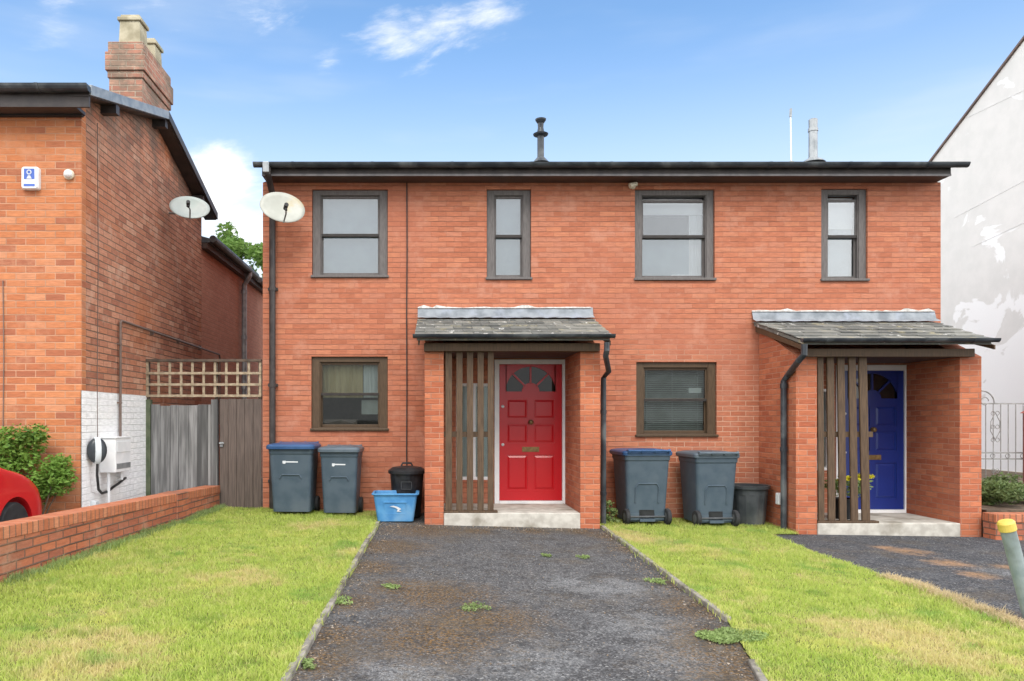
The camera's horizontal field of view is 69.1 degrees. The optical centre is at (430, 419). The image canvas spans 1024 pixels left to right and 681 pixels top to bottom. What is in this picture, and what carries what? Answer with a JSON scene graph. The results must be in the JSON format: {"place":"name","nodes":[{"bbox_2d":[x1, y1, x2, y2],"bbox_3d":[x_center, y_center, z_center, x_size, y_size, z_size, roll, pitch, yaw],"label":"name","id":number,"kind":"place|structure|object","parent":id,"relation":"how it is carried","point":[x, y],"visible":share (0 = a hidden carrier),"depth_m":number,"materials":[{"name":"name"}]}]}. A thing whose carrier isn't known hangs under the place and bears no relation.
{"place":"outdoors","nodes":[
{"label":"outdoors","id":0,"kind":"place"},
{"bbox_2d":[0,505,379,680],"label":"lawn","id":1,"kind":"structure","parent":0,"point":[115,639],"depth_m":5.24,"materials":[{"name":"green plant"}]},
{"bbox_2d":[1,502,227,585],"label":"long grass","id":2,"kind":"structure","parent":1,"relation":"on","point":[169,525],"depth_m":7.39,"materials":[{"name":"green plant"}]},
{"bbox_2d":[266,441,320,511],"bbox_3d":[-1.906,0.820,10.381,0.671,1.001,0.666,0,0,2],"label":"wheelie bin","id":3,"kind":"object","parent":1,"relation":"on","point":[293,465],"visible":0.99,"depth_m":10.13,"materials":[{"name":"plastic grey plastic"},{"name":"blue plastic"},{"name":"rubber"}]},
{"bbox_2d":[318,444,363,512],"bbox_3d":[-1.244,0.849,10.392,0.588,0.974,0.648,0,0,2],"label":"wheelie bin","id":4,"kind":"object","parent":1,"relation":"on","point":[341,470],"visible":1,"depth_m":10.15,"materials":[{"name":"grey plastic"}]},
{"bbox_2d":[261,477,750,658],"bbox_3d":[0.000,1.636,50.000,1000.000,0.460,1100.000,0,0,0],"label":"ground","id":5,"kind":"structure","parent":0,"point":[262,507],"depth_m":14.07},
{"bbox_2d":[0,485,219,581],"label":"garden wall","id":6,"kind":"structure","parent":5,"relation":"on","point":[34,541],"depth_m":7.21,"materials":[{"name":"brick"}]},
{"bbox_2d":[0,15,262,513],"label":"neighbour house","id":7,"kind":"structure","parent":5,"relation":"on","point":[114,274],"depth_m":9.53,"materials":[{"name":"orange brick"}]},
{"bbox_2d":[21,167,40,190],"bbox_3d":[-4.746,-2.864,8.761,0.204,0.269,0.077,0,0,0],"label":"alarm box","id":8,"kind":"object","parent":7,"relation":"attached to","point":[30,178],"visible":1,"depth_m":8.73,"materials":[{"name":"white plastic"}]},
{"bbox_2d":[63,169,73,179],"bbox_3d":[-4.302,-2.917,8.757,0.124,0.122,0.085,0,0,0],"label":"security camera","id":9,"kind":"object","parent":7,"relation":"attached to","point":[68,174],"visible":1,"depth_m":8.75,"materials":[{"name":"beige plastic"}]},
{"bbox_2d":[91,500,98,505],"bbox_3d":[-4.122,1.070,9.065,0.065,0.140,0.090,0,0,0],"label":"junction box","id":10,"kind":"object","parent":7,"relation":"attached to","point":[95,502],"visible":0.45,"depth_m":9.02,"materials":[{"name":"white plastic"}]},
{"bbox_2d":[87,437,126,493],"bbox_3d":[-4.061,0.575,9.448,0.211,0.713,1.112,0,0,0],"label":"car charger","id":11,"kind":"object","parent":7,"relation":"attached to","point":[96,450],"visible":0.99,"depth_m":8.95,"materials":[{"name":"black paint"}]},
{"bbox_2d":[100,436,131,502],"bbox_3d":[-4.046,0.812,9.613,0.217,1.175,0.735,0,0,0],"label":"meter box","id":12,"kind":"object","parent":7,"relation":"attached to","point":[117,460],"visible":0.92,"depth_m":9.30,"materials":[{"name":"white plastic"}]},
{"bbox_2d":[117,441,130,452],"bbox_3d":[-3.945,0.350,9.500,0.008,0.140,0.420,0,0,0],"label":"label","id":13,"kind":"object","parent":12,"relation":"in","point":[122,446],"depth_m":9.48,"materials":[{"name":"white paper"}]},
{"bbox_2d":[169,196,209,218],"bbox_3d":[-3.876,-3.277,11.389,0.782,0.402,0.539,0,0,19],"label":"satellite dish","id":14,"kind":"object","parent":7,"relation":"attached to","point":[189,207],"visible":1,"depth_m":11.43,"materials":[{"name":"metal"}]},
{"bbox_2d":[146,400,218,495],"bbox_3d":[-3.638,0.580,10.825,1.056,1.740,0.101,0,0,1],"label":"board fence","id":15,"kind":"object","parent":5,"relation":"on","point":[182,446],"visible":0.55,"depth_m":10.80,"materials":[{"name":"grey wood"}]},
{"bbox_2d":[146,359,261,399],"bbox_3d":[-3.317,-0.587,10.818,1.695,0.590,0.075,0,0,0],"label":"trellis","id":16,"kind":"object","parent":15,"relation":"on","point":[216,384],"visible":1,"depth_m":10.78,"materials":[{"name":"brown wood"}]},
{"bbox_2d":[219,399,260,507],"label":"garden gate","id":17,"kind":"structure","parent":15,"relation":"attached to","point":[240,452],"depth_m":10.80,"materials":[{"name":"wood"}]},
{"bbox_2d":[215,221,262,278],"bbox_3d":[-7.261,-2.970,26.990,4.864,8.373,5.955,0,0,0],"label":"leafy tree","id":18,"kind":"object","parent":5,"relation":"on","point":[240,247],"visible":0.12,"depth_m":25.90,"materials":[{"name":"green plant"}]},
{"bbox_2d":[253,117,1000,536],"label":"brick house","id":19,"kind":"structure","parent":5,"relation":"on","point":[535,341],"depth_m":10.80,"materials":[{"name":"orange brick"}]},
{"bbox_2d":[260,192,304,222],"bbox_3d":[-2.007,-2.977,10.393,0.506,0.474,0.686,0,0,27],"label":"satellite dish","id":20,"kind":"object","parent":19,"relation":"attached to","point":[282,207],"visible":1,"depth_m":10.38,"materials":[{"name":"metal"}]},
{"bbox_2d":[310,357,388,430],"bbox_3d":[-1.180,-0.375,10.922,1.152,1.082,0.315,0,0,0],"label":"window","id":21,"kind":"structure","parent":19,"relation":"in","point":[332,377],"depth_m":10.91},
{"bbox_2d":[311,190,388,277],"bbox_3d":[-1.175,-2.720,10.922,1.142,1.292,0.315,0,0,0],"label":"window","id":22,"kind":"structure","parent":19,"relation":"in","point":[350,227],"depth_m":11.02,"materials":[{"name":"clear glass"}]},
{"bbox_2d":[406,183,407,465],"bbox_3d":[-0.340,-1.355,10.788,0.024,4.210,0.017,0,0,0],"label":"cable","id":23,"kind":"object","parent":19,"relation":"attached to","point":[406,305],"visible":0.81,"depth_m":10.78,"materials":[{"name":"black paint"}]},
{"bbox_2d":[463,383,487,479],"bbox_3d":[0.650,0.180,10.870,0.540,1.420,0.080,0,0,0],"label":"side window","id":24,"kind":"structure","parent":19,"relation":"in","point":[464,384],"depth_m":10.88,"materials":[{"name":"grey glass"}]},
{"bbox_2d":[486,190,531,279],"bbox_3d":[1.155,-2.705,10.892,0.682,1.322,0.255,0,0,0],"label":"window","id":25,"kind":"structure","parent":19,"relation":"in","point":[508,211],"depth_m":10.88,"materials":[{"name":"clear glass"}]},
{"bbox_2d":[499,364,561,499],"bbox_3d":[1.475,0.191,10.809,0.916,1.995,0.134,0,0,0],"label":"door","id":26,"kind":"structure","parent":19,"relation":"in","point":[530,395],"depth_m":10.82,"materials":[{"name":"red paint"}]},
{"bbox_2d":[628,182,637,188],"bbox_3d":[2.948,-3.405,10.739,0.131,0.106,0.121,0,0,-14],"label":"security light","id":27,"kind":"object","parent":19,"relation":"attached to","point":[632,185],"visible":1,"depth_m":10.69,"materials":[{"name":"beige plastic"}]},
{"bbox_2d":[634,190,716,280],"bbox_3d":[3.585,-2.700,10.922,1.202,1.332,0.315,0,0,0],"label":"window","id":28,"kind":"structure","parent":19,"relation":"in","point":[691,259],"depth_m":11.00,"materials":[{"name":"clear glass"}]},
{"bbox_2d":[635,362,718,436],"bbox_3d":[3.610,-0.290,10.922,1.212,1.092,0.315,0,0,0],"label":"window","id":29,"kind":"structure","parent":19,"relation":"in","point":[707,413],"depth_m":10.91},
{"bbox_2d":[776,493,779,504],"bbox_3d":[4.793,1.088,10.110,0.075,0.157,0.100,0,0,0],"label":"vent box","id":30,"kind":"object","parent":19,"relation":"attached to","point":[778,498],"visible":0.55,"depth_m":10.07,"materials":[{"name":"white plastic"}]},
{"bbox_2d":[789,108,794,161],"bbox_3d":[6.025,-4.717,12.300,0.100,0.931,0.095,0,0,0],"label":"aerial","id":31,"kind":"object","parent":19,"relation":"on","point":[790,112],"visible":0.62,"depth_m":12.29,"materials":[{"name":"white plastic"}]},
{"bbox_2d":[824,389,826,469],"bbox_3d":[5.760,0.150,10.870,0.220,1.200,0.080,0,0,0],"label":"side window","id":32,"kind":"structure","parent":19,"relation":"in","point":[825,414],"depth_m":10.86,"materials":[{"name":"white paint"}]},
{"bbox_2d":[820,190,869,280],"bbox_3d":[6.070,-2.700,10.892,0.712,1.352,0.255,0,0,0],"label":"window","id":33,"kind":"structure","parent":19,"relation":"in","point":[843,254],"depth_m":10.89,"materials":[{"name":"clear glass"}]},
{"bbox_2d":[824,473,874,518],"bbox_3d":[5.664,1.037,9.997,0.697,0.657,0.611,0,0,0],"label":"pot plant","id":34,"kind":"object","parent":19,"relation":"on","point":[847,498],"visible":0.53,"depth_m":10.01,"materials":[{"name":"green plant"}]},
{"bbox_2d":[845,371,903,508],"bbox_3d":[6.490,0.303,10.809,0.916,2.030,0.134,0,0,0],"label":"door","id":35,"kind":"structure","parent":19,"relation":"in","point":[885,388],"depth_m":10.82,"materials":[{"name":"blue paint"}]},
{"bbox_2d":[928,36,1023,472],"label":"white house","id":36,"kind":"structure","parent":5,"relation":"on","point":[982,243],"depth_m":17.70,"materials":[{"name":"beige paint"}]},
{"bbox_2d":[981,469,1023,536],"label":"planting bed","id":37,"kind":"object","parent":5,"relation":"on","point":[1007,507],"visible":0.1,"depth_m":10.27,"materials":[{"name":"red brick"}]},
{"bbox_2d":[981,472,1023,505],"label":"shrub","id":38,"kind":"object","parent":37,"relation":"on","point":[997,489],"visible":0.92,"depth_m":10.34,"materials":[{"name":"green plant"}]},
{"bbox_2d":[981,390,1023,476],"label":"iron railing","id":39,"kind":"object","parent":37,"relation":"on","point":[1000,452],"visible":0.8,"depth_m":11.59,"materials":[{"name":"grey metal"}]},
{"bbox_2d":[1021,411,1023,483],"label":"gate post","id":40,"kind":"object","parent":37,"relation":"on","point":[1023,446],"visible":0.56,"depth_m":11.50,"materials":[{"name":"grey metal"}]},
{"bbox_2d":[983,512,1023,539],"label":"garden wall","id":41,"kind":"structure","parent":5,"relation":"on","point":[990,527],"depth_m":9.40,"materials":[{"name":"brick"}]},
{"bbox_2d":[0,0,1023,277],"label":"sky","id":42,"kind":"structure","parent":0,"point":[252,81],"materials":[{"name":"blue"}]},
{"bbox_2d":[292,513,757,680],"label":"driveway","id":43,"kind":"structure","parent":0,"point":[420,641],"depth_m":5.39,"materials":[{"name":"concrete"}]},
{"bbox_2d":[301,657,316,669],"bbox_3d":[-0.705,1.407,4.244,0.105,0.043,0.164,0,0,-18],"label":"weed tuft","id":44,"kind":"object","parent":43,"relation":"on","point":[307,663],"visible":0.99,"depth_m":4.21,"materials":[{"name":"green plant"}]},
{"bbox_2d":[280,521,378,680],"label":"kerb","id":45,"kind":"structure","parent":43,"relation":"on","point":[315,629],"depth_m":5.09,"materials":[{"name":"concrete"}]},
{"bbox_2d":[335,595,352,604],"bbox_3d":[-0.689,1.394,5.674,0.186,0.052,0.230,0,0,-8],"label":"weed tuft","id":46,"kind":"object","parent":43,"relation":"on","point":[343,599],"visible":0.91,"depth_m":5.64,"materials":[{"name":"green plant"}]},
{"bbox_2d":[381,582,400,588],"bbox_3d":[-0.318,1.396,6.175,0.141,0.045,0.185,0,0,-25],"label":"weed tuft","id":47,"kind":"object","parent":43,"relation":"on","point":[393,586],"visible":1,"depth_m":6.17,"materials":[{"name":"green plant"}]},
{"bbox_2d":[372,490,418,520],"bbox_3d":[-0.462,1.171,9.980,0.630,0.377,0.465,0,0,0],"label":"recycling box","id":48,"kind":"object","parent":43,"relation":"on","point":[392,505],"visible":0.98,"depth_m":9.79,"materials":[{"name":"blue plastic"}]},
{"bbox_2d":[388,462,424,517],"bbox_3d":[-0.326,0.980,10.350,0.524,0.758,0.524,0,0,0],"label":"dustbin","id":49,"kind":"object","parent":43,"relation":"on","point":[406,479],"visible":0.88,"depth_m":10.17,"materials":[{"name":"black plastic"}]},
{"bbox_2d":[460,601,491,610],"bbox_3d":[0.336,1.419,5.576,0.239,0.042,0.248,0,0,-20],"label":"weed tuft","id":50,"kind":"object","parent":43,"relation":"on","point":[467,607],"visible":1,"depth_m":5.57,"materials":[{"name":"green plant"}]},
{"bbox_2d":[541,553,551,556],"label":"weed tuft","id":51,"kind":"object","parent":43,"relation":"on","point":[546,554],"visible":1,"depth_m":7.70,"materials":[{"name":"green plant"}]},
{"bbox_2d":[575,554,589,558],"bbox_3d":[1.589,1.428,7.672,0.152,0.050,0.170,0,0,0],"label":"weed tuft","id":52,"kind":"object","parent":43,"relation":"on","point":[584,556],"visible":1,"depth_m":7.65,"materials":[{"name":"green plant"}]},
{"bbox_2d":[644,577,668,584],"bbox_3d":[2.015,1.450,6.623,0.230,0.046,0.202,0,0,28],"label":"weed tuft","id":53,"kind":"object","parent":43,"relation":"on","point":[660,581],"visible":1,"depth_m":6.62,"materials":[{"name":"green plant"}]},
{"bbox_2d":[601,525,730,626],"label":"kerb","id":54,"kind":"structure","parent":43,"relation":"on","point":[681,585],"depth_m":6.52,"materials":[{"name":"concrete"}]},
{"bbox_2d":[695,626,768,643],"bbox_3d":[2.043,1.458,4.984,0.507,0.063,0.347,0,0,0],"label":"weed mat","id":55,"kind":"object","parent":43,"relation":"on","point":[724,635],"visible":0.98,"depth_m":4.94,"materials":[{"name":"green plant"}]},
{"bbox_2d":[748,659,767,680],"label":"kerb","id":56,"kind":"structure","parent":43,"relation":"on","point":[757,671],"depth_m":4.29,"materials":[{"name":"concrete"}]},
{"bbox_2d":[600,515,1023,680],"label":"lawn verge","id":57,"kind":"structure","parent":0,"point":[824,645],"depth_m":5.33,"materials":[{"name":"green plant"}]},
{"bbox_2d":[259,520,747,680],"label":"long grass","id":58,"kind":"structure","parent":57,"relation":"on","point":[344,570],"depth_m":5.83,"materials":[{"name":"green plant"}]},
{"bbox_2d":[606,500,620,522],"bbox_3d":[2.504,1.298,10.200,0.310,0.378,0.199,0,0,0],"label":"leafy weed","id":59,"kind":"object","parent":57,"relation":"on","point":[613,511],"visible":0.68,"depth_m":10.18,"materials":[{"name":"green plant"}]},
{"bbox_2d":[609,448,671,524],"bbox_3d":[2.938,0.919,10.289,0.692,1.036,0.750,0,0,-3],"label":"wheelie bin","id":60,"kind":"object","parent":57,"relation":"on","point":[641,476],"visible":0.99,"depth_m":10.03,"materials":[{"name":"grey plastic"}]},
{"bbox_2d":[676,450,739,525],"bbox_3d":[3.873,0.946,10.289,0.650,1.028,0.750,0,0,-4],"label":"wheelie bin","id":61,"kind":"object","parent":57,"relation":"on","point":[707,481],"visible":1,"depth_m":10.03,"materials":[{"name":"grey plastic"}]},
{"bbox_2d":[733,483,770,524],"bbox_3d":[4.496,1.199,10.420,0.576,0.550,0.576,0,0,0],"label":"dustbin","id":62,"kind":"object","parent":57,"relation":"on","point":[750,503],"visible":0.77,"depth_m":10.21,"materials":[{"name":"plastic"}]},
{"bbox_2d":[876,570,1023,629],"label":"dead grass","id":63,"kind":"structure","parent":57,"relation":"on","point":[980,608],"depth_m":6.04,"materials":[{"name":"plant"}]},
{"bbox_2d":[777,534,1023,618],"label":"side driveway","id":64,"kind":"structure","parent":0,"point":[978,568],"depth_m":8.04,"materials":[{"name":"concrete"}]},
{"bbox_2d":[997,519,1023,617],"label":"parking post","id":65,"kind":"object","parent":64,"relation":"on","point":[1007,529],"visible":1,"depth_m":5.47,"materials":[{"name":"grey metal"}]},
{"label":"parking bay","id":66,"kind":"structure","parent":0,"visible":0},
{"bbox_2d":[0,468,41,521],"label":"red car","id":67,"kind":"object","parent":66,"relation":"on","point":[20,497],"visible":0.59,"depth_m":7.74,"materials":[{"name":"paint"}]},
{"bbox_2d":[0,423,78,513],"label":"hedge bush","id":68,"kind":"object","parent":66,"relation":"on","point":[57,470],"visible":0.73,"depth_m":8.48,"materials":[{"name":"green plant"}]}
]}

